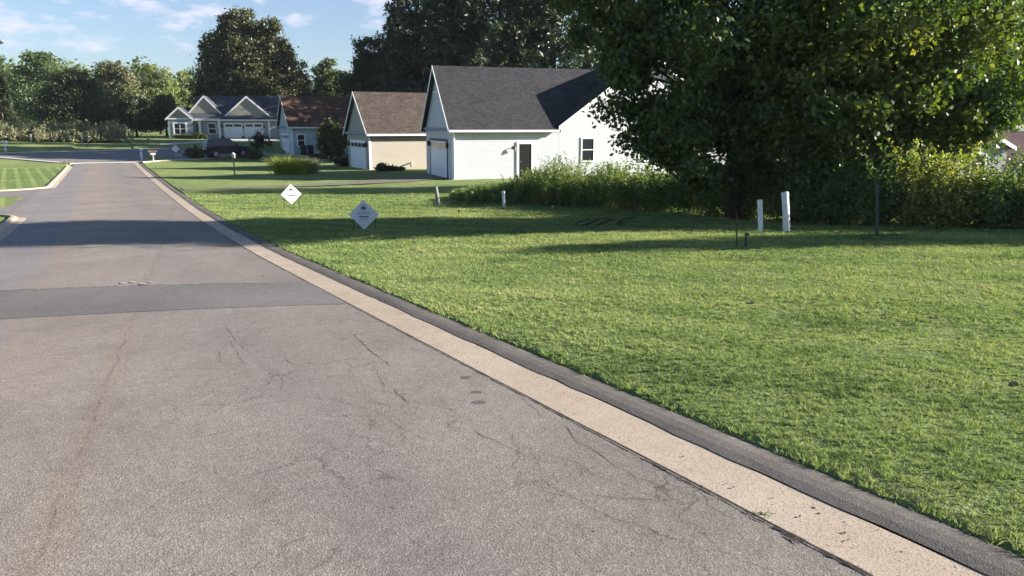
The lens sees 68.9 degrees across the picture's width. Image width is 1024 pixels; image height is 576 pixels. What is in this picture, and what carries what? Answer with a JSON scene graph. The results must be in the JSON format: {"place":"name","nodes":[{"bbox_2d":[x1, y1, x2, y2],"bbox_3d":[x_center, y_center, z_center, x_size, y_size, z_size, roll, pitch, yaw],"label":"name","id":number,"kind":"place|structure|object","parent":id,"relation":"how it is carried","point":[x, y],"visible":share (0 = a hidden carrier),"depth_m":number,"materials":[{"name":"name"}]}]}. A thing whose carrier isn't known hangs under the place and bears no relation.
{"place":"outdoors","nodes":[
{"label":"outdoors","id":0,"kind":"place"},
{"bbox_2d":[0,188,54,217],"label":"side road","id":1,"kind":"structure","parent":0,"point":[27,204],"depth_m":31.73,"materials":[{"name":"concrete"}]},
{"bbox_2d":[90,120,149,141],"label":"tall grass","id":2,"kind":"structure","parent":0,"point":[123,129],"depth_m":95.67,"materials":[{"name":"plant"}]},
{"bbox_2d":[0,147,266,162],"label":"cross street","id":3,"kind":"structure","parent":0,"point":[106,156],"depth_m":76.18,"materials":[{"name":"asphalt"}]},
{"bbox_2d":[0,148,335,164],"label":"street kerb","id":4,"kind":"structure","parent":3,"relation":"on","point":[116,162],"depth_m":75.61,"materials":[{"name":"concrete"}]},
{"bbox_2d":[200,138,249,157],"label":"parked suv","id":5,"kind":"object","parent":3,"relation":"on","point":[214,148],"visible":0.86,"depth_m":76.63,"materials":[{"name":"blue paint"}]},
{"bbox_2d":[160,139,276,144],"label":"drive","id":6,"kind":"structure","parent":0,"point":[240,140],"depth_m":99.22,"materials":[{"name":"concrete"}]},
{"bbox_2d":[259,154,299,174],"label":"ornamental grass","id":7,"kind":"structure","parent":0,"point":[279,167],"depth_m":51.63,"materials":[{"name":"plant"}]},
{"bbox_2d":[285,156,316,174],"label":"ornamental grass","id":8,"kind":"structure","parent":0,"point":[300,168],"depth_m":51.51,"materials":[{"name":"plant"}]},
{"bbox_2d":[180,174,444,189],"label":"garage drive","id":9,"kind":"structure","parent":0,"point":[411,178],"depth_m":43.53,"materials":[{"name":"concrete"}]},
{"bbox_2d":[301,157,325,173],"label":"ornamental grass","id":10,"kind":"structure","parent":0,"point":[314,168],"depth_m":52.26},
{"bbox_2d":[0,162,873,575],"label":"road","id":11,"kind":"structure","parent":0,"point":[184,390],"depth_m":4.48,"materials":[{"name":"asphalt"}]},
{"bbox_2d":[0,165,71,240],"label":"kerb","id":12,"kind":"structure","parent":11,"relation":"on","point":[8,226],"depth_m":24.77,"materials":[{"name":"beige concrete"}]},
{"bbox_2d":[0,129,1023,575],"bbox_3d":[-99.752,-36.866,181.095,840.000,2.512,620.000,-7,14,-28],"label":"lawn","id":13,"kind":"structure","parent":0,"point":[206,175],"depth_m":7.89,"materials":[{"name":"plant"}]},
{"bbox_2d":[0,68,26,139],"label":"evergreen tree","id":14,"kind":"object","parent":13,"relation":"on","point":[7,111],"visible":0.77,"depth_m":99.79,"materials":[{"name":"green plant"}]},
{"bbox_2d":[0,122,27,140],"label":"tall grass","id":15,"kind":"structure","parent":13,"relation":"on","point":[6,136],"depth_m":92.53,"materials":[{"name":"plant"}]},
{"bbox_2d":[0,61,34,125],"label":"broadleaf tree","id":16,"kind":"object","parent":13,"relation":"on","point":[3,70],"visible":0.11,"depth_m":182.89,"materials":[{"name":"green plant"}]},
{"bbox_2d":[0,118,39,140],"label":"tall grass","id":17,"kind":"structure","parent":13,"relation":"on","point":[19,124],"depth_m":93.83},
{"bbox_2d":[3,49,62,124],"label":"broadleaf tree","id":18,"kind":"object","parent":13,"relation":"on","point":[31,76],"visible":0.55,"depth_m":164.42,"materials":[{"name":"green plant"}]},
{"bbox_2d":[7,127,67,141],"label":"tall grass","id":19,"kind":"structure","parent":13,"relation":"on","point":[36,136],"depth_m":92.28,"materials":[{"name":"plant"}]},
{"bbox_2d":[28,120,95,140],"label":"tall grass","id":20,"kind":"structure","parent":13,"relation":"on","point":[42,127],"depth_m":94.02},
{"bbox_2d":[43,120,90,133],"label":"tall grass","id":21,"kind":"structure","parent":13,"relation":"on","point":[67,127],"depth_m":95.20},
{"bbox_2d":[24,66,120,128],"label":"broadleaf tree","id":22,"kind":"object","parent":13,"relation":"on","point":[70,94],"visible":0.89,"depth_m":121.99,"materials":[{"name":"green plant"}]},
{"bbox_2d":[75,120,82,143],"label":"sapling","id":23,"kind":"object","parent":13,"relation":"on","point":[79,126],"visible":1,"depth_m":89.74,"materials":[{"name":"green plant"}]},
{"bbox_2d":[81,119,90,143],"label":"sapling","id":24,"kind":"object","parent":13,"relation":"on","point":[85,126],"visible":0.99,"depth_m":89.90,"materials":[{"name":"green plant"}]},
{"bbox_2d":[68,63,110,127],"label":"broadleaf tree","id":25,"kind":"object","parent":13,"relation":"on","point":[78,68],"visible":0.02,"depth_m":176.20,"materials":[{"name":"green plant"}]},
{"bbox_2d":[52,128,131,142],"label":"tall grass","id":26,"kind":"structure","parent":13,"relation":"on","point":[74,137],"depth_m":92.44,"materials":[{"name":"plant"}]},
{"bbox_2d":[66,125,142,141],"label":"tall grass","id":27,"kind":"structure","parent":13,"relation":"on","point":[103,130],"depth_m":94.05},
{"bbox_2d":[90,59,152,128],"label":"broadleaf tree","id":28,"kind":"object","parent":13,"relation":"on","point":[120,84],"visible":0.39,"depth_m":143.67,"materials":[{"name":"green plant"}]},
{"bbox_2d":[108,94,162,136],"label":"broadleaf tree","id":29,"kind":"object","parent":13,"relation":"on","point":[134,113],"visible":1,"depth_m":117.69,"materials":[{"name":"green plant"}]},
{"bbox_2d":[135,62,181,133],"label":"broadleaf tree","id":30,"kind":"object","parent":13,"relation":"on","point":[156,81],"visible":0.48,"depth_m":150.81,"materials":[{"name":"green plant"}]},
{"bbox_2d":[151,93,179,136],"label":"broadleaf tree","id":31,"kind":"object","parent":13,"relation":"on","point":[166,105],"visible":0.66,"depth_m":121.78,"materials":[{"name":"green plant"}]},
{"bbox_2d":[171,133,191,138],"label":"garden shrub","id":32,"kind":"object","parent":13,"relation":"on","point":[183,136],"visible":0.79,"depth_m":105.47,"materials":[{"name":"green plant"}]},
{"bbox_2d":[171,69,196,108],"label":"broadleaf tree","id":33,"kind":"object","parent":13,"relation":"on","point":[183,93],"visible":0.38,"depth_m":158.33,"materials":[{"name":"green plant"}]},
{"bbox_2d":[182,144,204,158],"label":"garden shrub","id":34,"kind":"object","parent":13,"relation":"on","point":[196,152],"visible":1,"depth_m":75.55,"materials":[{"name":"green plant"}]},
{"bbox_2d":[188,132,208,138],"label":"garden shrub","id":35,"kind":"object","parent":13,"relation":"on","point":[198,135],"visible":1,"depth_m":104.43,"materials":[{"name":"green plant"}]},
{"bbox_2d":[186,79,214,104],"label":"broadleaf tree","id":36,"kind":"object","parent":13,"relation":"on","point":[193,99],"visible":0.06,"depth_m":134.45,"materials":[{"name":"green plant"}]},
{"bbox_2d":[165,96,279,138],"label":"grey house","id":37,"kind":"structure","parent":13,"relation":"on","point":[229,116],"depth_m":108.55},
{"bbox_2d":[172,122,186,134],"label":"window","id":38,"kind":"structure","parent":37,"relation":"in","point":[178,127],"depth_m":106.84,"materials":[{"name":"white paint"}]},
{"bbox_2d":[207,123,216,133],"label":"window","id":39,"kind":"structure","parent":37,"relation":"in","point":[212,129],"depth_m":108.25,"materials":[{"name":"white paint"}]},
{"bbox_2d":[223,123,243,137],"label":"garage door","id":40,"kind":"structure","parent":37,"relation":"in","point":[231,130],"depth_m":108.66,"materials":[{"name":"white paint"}]},
{"bbox_2d":[244,123,263,137],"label":"garage door","id":41,"kind":"structure","parent":37,"relation":"in","point":[250,129],"depth_m":108.95,"materials":[{"name":"white paint"}]},
{"bbox_2d":[182,4,315,96],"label":"broadleaf tree","id":42,"kind":"object","parent":13,"relation":"on","point":[243,54],"visible":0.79,"depth_m":120.26,"materials":[{"name":"green plant"}]},
{"bbox_2d":[243,147,265,159],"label":"garden shrub","id":43,"kind":"object","parent":13,"relation":"on","point":[252,153],"visible":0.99,"depth_m":76.44,"materials":[{"name":"green plant"}]},
{"bbox_2d":[248,126,273,147],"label":"garden shrub","id":44,"kind":"object","parent":13,"relation":"on","point":[259,139],"visible":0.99,"depth_m":89.93,"materials":[{"name":"green plant"}]},
{"bbox_2d":[281,184,300,207],"bbox_3d":[-8.073,-3.275,27.331,0.740,1.058,0.033,-6,14,-25],"label":"yard sign","id":45,"kind":"object","parent":13,"relation":"on","point":[291,194],"visible":0.98,"depth_m":27.28,"materials":[{"name":"white plastic"}]},
{"bbox_2d":[276,95,350,154],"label":"blue house","id":46,"kind":"structure","parent":13,"relation":"on","point":[300,119],"depth_m":85.50,"materials":[{"name":"grey"}]},
{"bbox_2d":[281,133,289,152],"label":"garage door","id":47,"kind":"structure","parent":46,"relation":"in","point":[285,136],"depth_m":86.65,"materials":[{"name":"white paint"}]},
{"bbox_2d":[296,134,305,146],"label":"window","id":48,"kind":"structure","parent":46,"relation":"in","point":[300,137],"depth_m":83.82,"materials":[{"name":"white paint"}]},
{"bbox_2d":[309,57,338,95],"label":"broadleaf tree","id":49,"kind":"object","parent":13,"relation":"on","point":[323,80],"visible":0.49,"depth_m":126.02,"materials":[{"name":"green plant"}]},
{"bbox_2d":[315,114,347,161],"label":"broadleaf tree","id":50,"kind":"object","parent":13,"relation":"on","point":[330,142],"visible":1,"depth_m":72.21,"materials":[{"name":"green plant"}]},
{"bbox_2d":[333,154,348,165],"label":"garden shrub","id":51,"kind":"object","parent":13,"relation":"on","point":[342,161],"visible":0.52,"depth_m":64.81,"materials":[{"name":"green plant"}]},
{"bbox_2d":[330,69,360,96],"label":"broadleaf tree","id":52,"kind":"object","parent":13,"relation":"on","point":[339,91],"visible":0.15,"depth_m":105.33,"materials":[{"name":"green plant"}]},
{"bbox_2d":[335,33,388,96],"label":"broadleaf tree","id":53,"kind":"object","parent":13,"relation":"on","point":[364,64],"visible":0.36,"depth_m":92.62,"materials":[{"name":"green plant"}]},
{"bbox_2d":[349,200,378,229],"bbox_3d":[-3.816,-1.792,19.263,0.770,0.970,0.033,-1,12,-6],"label":"yard sign","id":54,"kind":"object","parent":13,"relation":"on","point":[363,214],"visible":0.98,"depth_m":19.23,"materials":[{"name":"white plastic"}]},
{"bbox_2d":[374,162,388,170],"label":"garden shrub","id":55,"kind":"object","parent":13,"relation":"on","point":[380,166],"visible":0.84,"depth_m":55.58,"materials":[{"name":"green plant"}]},
{"bbox_2d":[343,91,426,169],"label":"tan house","id":56,"kind":"structure","parent":13,"relation":"on","point":[383,127],"depth_m":59.07,"materials":[{"name":"plastic"}]},
{"bbox_2d":[350,139,366,168],"bbox_3d":[-12.514,-10.901,60.820,0.090,2.290,5.040,-6,13,-24],"label":"garage door","id":57,"kind":"structure","parent":56,"relation":"in","point":[356,145],"depth_m":60.73,"materials":[{"name":"white paint"}]},
{"bbox_2d":[383,164,405,170],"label":"garden shrub","id":58,"kind":"object","parent":13,"relation":"on","point":[392,167],"visible":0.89,"depth_m":55.85,"materials":[{"name":"green plant"}]},
{"bbox_2d":[376,0,415,91],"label":"pine tree","id":59,"kind":"object","parent":13,"relation":"on","point":[390,19],"visible":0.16,"depth_m":90.69,"materials":[{"name":"green plant"}]},
{"bbox_2d":[374,49,424,92],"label":"broadleaf tree","id":60,"kind":"object","parent":13,"relation":"on","point":[385,85],"visible":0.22,"depth_m":79.67,"materials":[{"name":"green plant"}]},
{"bbox_2d":[374,0,446,92],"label":"pine tree","id":61,"kind":"object","parent":13,"relation":"on","point":[412,21],"visible":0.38,"depth_m":78.65,"materials":[{"name":"green plant"}]},
{"bbox_2d":[415,9,447,74],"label":"pine tree","id":62,"kind":"object","parent":13,"relation":"on","point":[423,69],"visible":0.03,"depth_m":108.62,"materials":[{"name":"green plant"}]},
{"bbox_2d":[434,186,439,204],"bbox_3d":[-2.790,-3.347,27.859,0.254,0.886,0.148,0,12,0],"label":"utility pipe","id":63,"kind":"object","parent":13,"relation":"on","point":[437,195],"visible":0.93,"depth_m":27.79,"materials":[{"name":"grey plastic"}]},
{"bbox_2d":[407,0,496,92],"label":"pine tree","id":64,"kind":"object","parent":13,"relation":"on","point":[446,8],"visible":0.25,"depth_m":73.03,"materials":[{"name":"green plant"}]},
{"bbox_2d":[444,187,473,200],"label":"weed clump","id":65,"kind":"object","parent":13,"relation":"on","point":[460,193],"visible":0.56,"depth_m":29.62,"materials":[{"name":"green plant"}]},
{"bbox_2d":[458,183,500,203],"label":"weed clump","id":66,"kind":"object","parent":13,"relation":"on","point":[476,194],"visible":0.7,"depth_m":28.61,"materials":[{"name":"green plant"}]},
{"bbox_2d":[440,0,521,67],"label":"pine tree","id":67,"kind":"object","parent":13,"relation":"on","point":[472,15],"visible":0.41,"depth_m":71.50,"materials":[{"name":"green plant"}]},
{"bbox_2d":[479,181,531,204],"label":"weed clump","id":68,"kind":"object","parent":13,"relation":"on","point":[495,195],"visible":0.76,"depth_m":27.79,"materials":[{"name":"green plant"}]},
{"bbox_2d":[484,0,532,66],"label":"pine tree","id":69,"kind":"object","parent":13,"relation":"on","point":[492,42],"visible":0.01,"depth_m":85.48,"materials":[{"name":"green plant"}]},
{"bbox_2d":[0,39,1023,131],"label":"wood","id":70,"kind":"object","parent":13,"relation":"on","point":[135,67],"visible":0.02,"depth_m":223.68,"materials":[{"name":"green plant"}]},
{"bbox_2d":[478,0,549,67],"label":"pine tree","id":71,"kind":"object","parent":13,"relation":"on","point":[516,8],"visible":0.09,"depth_m":74.68,"materials":[{"name":"green plant"}]},
{"bbox_2d":[496,166,557,205],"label":"weed clump","id":72,"kind":"object","parent":13,"relation":"on","point":[525,189],"visible":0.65,"depth_m":27.40,"materials":[{"name":"green plant"}]},
{"bbox_2d":[513,0,599,68],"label":"pine tree","id":73,"kind":"object","parent":13,"relation":"on","point":[543,14],"visible":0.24,"depth_m":72.68,"materials":[{"name":"green plant"}]},
{"bbox_2d":[515,151,599,181],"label":"weed clump","id":74,"kind":"object","parent":13,"relation":"on","point":[582,170],"visible":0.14,"depth_m":28.17,"materials":[{"name":"green plant"}]},
{"bbox_2d":[520,153,594,206],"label":"weed clump","id":75,"kind":"object","parent":13,"relation":"on","point":[564,177],"visible":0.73,"depth_m":26.73,"materials":[{"name":"green plant"}]},
{"bbox_2d":[134,162,986,575],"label":"gutter","id":76,"kind":"object","parent":13,"relation":"on","point":[870,548],"visible":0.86,"depth_m":4.19,"materials":[{"name":"beige concrete"}]},
{"bbox_2d":[420,61,725,179],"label":"white house","id":77,"kind":"structure","parent":13,"relation":"on","point":[489,122],"depth_m":47.38,"materials":[{"name":"wood"}]},
{"bbox_2d":[430,138,447,178],"bbox_3d":[-4.801,-8.566,49.006,0.090,2.450,5.200,-4,13,-18],"label":"garage door","id":78,"kind":"structure","parent":77,"relation":"in","point":[441,166],"depth_m":48.84,"materials":[{"name":"white paint"}]},
{"bbox_2d":[516,142,533,177],"bbox_3d":[0.824,-8.006,46.770,1.120,2.260,0.120,-4,13,-18],"label":"door","id":79,"kind":"structure","parent":77,"relation":"in","point":[525,150],"depth_m":46.73,"materials":[{"name":"white paint"}]},
{"bbox_2d":[581,137,594,161],"bbox_3d":[4.864,-8.876,47.931,0.960,1.550,0.080,-4,13,-18],"label":"window","id":80,"kind":"structure","parent":77,"relation":"in","point":[587,143],"depth_m":47.92,"materials":[{"name":"white paint"}]},
{"bbox_2d":[543,176,605,207],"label":"weed clump","id":81,"kind":"object","parent":13,"relation":"on","point":[570,197],"visible":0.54,"depth_m":26.27,"materials":[{"name":"green plant"}]},
{"bbox_2d":[140,164,1023,575],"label":"verge strip","id":82,"kind":"object","parent":13,"relation":"on","point":[974,552],"visible":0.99,"depth_m":4.17,"materials":[{"name":"concrete"}]},
{"bbox_2d":[556,2,622,69],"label":"pine tree","id":83,"kind":"object","parent":13,"relation":"on","point":[587,63],"visible":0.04,"depth_m":79.24,"materials":[{"name":"green plant"}]},
{"bbox_2d":[569,162,636,208],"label":"weed clump","id":84,"kind":"object","parent":13,"relation":"on","point":[602,189],"visible":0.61,"depth_m":25.67,"materials":[{"name":"green plant"}]},
{"bbox_2d":[575,215,638,225],"bbox_3d":[2.526,-1.771,19.418,1.760,0.306,0.593,-2,12,-9],"label":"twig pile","id":85,"kind":"object","parent":13,"relation":"on","point":[617,223],"visible":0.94,"depth_m":19.30,"materials":[{"name":"brown plant"}]},
{"bbox_2d":[589,159,632,205],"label":"weed clump","id":86,"kind":"object","parent":13,"relation":"on","point":[607,171],"visible":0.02,"depth_m":27.14,"materials":[{"name":"green plant"}]},
{"bbox_2d":[606,157,652,209],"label":"hedge shrub","id":87,"kind":"object","parent":13,"relation":"on","point":[621,191],"visible":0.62,"depth_m":24.44,"materials":[{"name":"green plant"}]},
{"bbox_2d":[629,155,678,211],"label":"hedge shrub","id":88,"kind":"object","parent":13,"relation":"on","point":[652,188],"visible":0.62,"depth_m":23.36,"materials":[{"name":"green plant"}]},
{"bbox_2d":[609,1,733,81],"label":"broadleaf tree","id":89,"kind":"object","parent":13,"relation":"on","point":[688,17],"depth_m":85.15,"materials":[{"name":"green plant"}]},
{"bbox_2d":[655,151,719,215],"bbox_3d":[5.419,-3.274,22.419,2.322,2.186,2.255,0,12,0],"label":"hedge shrub","id":90,"kind":"object","parent":13,"relation":"on","point":[676,194],"visible":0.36,"depth_m":22.27,"materials":[{"name":"green plant"}]},
{"bbox_2d":[687,148,748,217],"bbox_3d":[6.197,-3.099,21.231,2.200,2.250,2.217,0,12,0],"label":"hedge shrub","id":91,"kind":"object","parent":13,"relation":"on","point":[711,202],"visible":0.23,"depth_m":21.13,"materials":[{"name":"green plant"}]},
{"bbox_2d":[540,0,937,219],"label":"broadleaf tree","id":92,"kind":"object","parent":13,"relation":"on","point":[679,122],"visible":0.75,"depth_m":18.36,"materials":[{"name":"green plant"}]},
{"bbox_2d":[475,223,1019,388],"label":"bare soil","id":93,"kind":"structure","parent":13,"relation":"on","point":[1014,383],"depth_m":7.47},
{"bbox_2d":[757,199,762,231],"bbox_3d":[5.524,-1.511,16.627,0.195,0.932,0.118,0,12,0],"label":"utility pipe","id":94,"kind":"object","parent":13,"relation":"on","point":[760,212],"visible":0.9,"depth_m":16.56,"materials":[{"name":"white plastic"}]},
{"bbox_2d":[721,144,804,218],"bbox_3d":[6.702,-2.908,20.154,2.163,2.135,2.185,0,12,0],"label":"hedge shrub","id":95,"kind":"object","parent":13,"relation":"on","point":[755,184],"visible":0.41,"depth_m":19.69,"materials":[{"name":"green plant"}]},
{"bbox_2d":[781,191,789,231],"bbox_3d":[6.075,-1.594,16.576,0.278,1.091,0.163,0,12,0],"label":"utility pipe","id":96,"kind":"object","parent":13,"relation":"on","point":[785,210],"visible":0.92,"depth_m":16.50,"materials":[{"name":"white plastic"}]},
{"bbox_2d":[756,154,830,223],"bbox_3d":[7.337,-2.484,18.822,2.131,1.766,2.312,0,12,0],"label":"hedge shrub","id":97,"kind":"object","parent":13,"relation":"on","point":[775,208],"visible":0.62,"depth_m":18.48,"materials":[{"name":"green plant"}]},
{"bbox_2d":[796,149,905,224],"bbox_3d":[7.949,-2.455,18.136,2.180,1.892,2.289,0,12,0],"label":"hedge shrub","id":98,"kind":"object","parent":13,"relation":"on","point":[837,190],"visible":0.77,"depth_m":17.76,"materials":[{"name":"green plant"}]},
{"bbox_2d":[716,0,1023,183],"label":"broadleaf tree","id":99,"kind":"object","parent":13,"relation":"on","point":[965,46],"visible":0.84,"depth_m":17.43,"materials":[{"name":"green plant"}]},
{"bbox_2d":[875,183,878,235],"bbox_3d":[7.340,-1.476,15.036,0.181,1.260,0.070,0,12,0],"label":"fence post","id":100,"kind":"object","parent":13,"relation":"on","point":[877,211],"visible":0.98,"depth_m":14.99,"materials":[{"name":"metal"}]},
{"bbox_2d":[838,140,920,225],"bbox_3d":[8.609,-2.443,17.447,1.838,2.040,2.120,0,12,0],"label":"hedge shrub","id":101,"kind":"object","parent":13,"relation":"on","point":[867,198],"visible":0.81,"depth_m":17.14,"materials":[{"name":"green plant"}]},
{"bbox_2d":[866,138,966,226],"bbox_3d":[9.448,-2.396,17.069,2.194,2.040,2.180,0,12,0],"label":"hedge shrub","id":102,"kind":"object","parent":13,"relation":"on","point":[914,214],"visible":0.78,"depth_m":16.75,"materials":[{"name":"green plant"}]},
{"bbox_2d":[860,131,1023,174],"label":"half hidden house","id":103,"kind":"structure","parent":13,"relation":"on","point":[1015,140],"depth_m":46.48,"materials":[{"name":"grey"}]},
{"bbox_2d":[969,154,986,172],"bbox_3d":[28.634,-7.647,45.890,1.180,1.180,0.080,-3,13,-14],"label":"window","id":104,"kind":"structure","parent":103,"relation":"in","point":[977,157],"depth_m":45.88,"materials":[{"name":"white paint"}]},
{"bbox_2d":[904,140,1014,228],"bbox_3d":[9.940,-2.340,16.853,2.082,1.962,2.423,0,12,0],"label":"hedge shrub","id":105,"kind":"object","parent":13,"relation":"on","point":[952,218],"visible":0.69,"depth_m":16.35,"materials":[{"name":"green plant"}]},
{"bbox_2d":[944,145,1023,230],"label":"hedge shrub","id":106,"kind":"object","parent":13,"relation":"on","point":[1000,203],"visible":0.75,"depth_m":15.94,"materials":[{"name":"green plant"}]},
{"bbox_2d":[978,0,1023,181],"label":"broadleaf tree","id":107,"kind":"object","parent":13,"relation":"on","point":[1014,86],"visible":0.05,"depth_m":34.87,"materials":[{"name":"green plant"}]},
{"bbox_2d":[1000,155,1023,227],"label":"hedge shrub","id":108,"kind":"object","parent":13,"relation":"on","point":[1019,211],"visible":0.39,"depth_m":15.77,"materials":[{"name":"green plant"}]},
{"bbox_2d":[0,0,1023,129],"label":"sky","id":109,"kind":"structure","parent":0,"point":[166,32],"materials":[{"name":"blue"}]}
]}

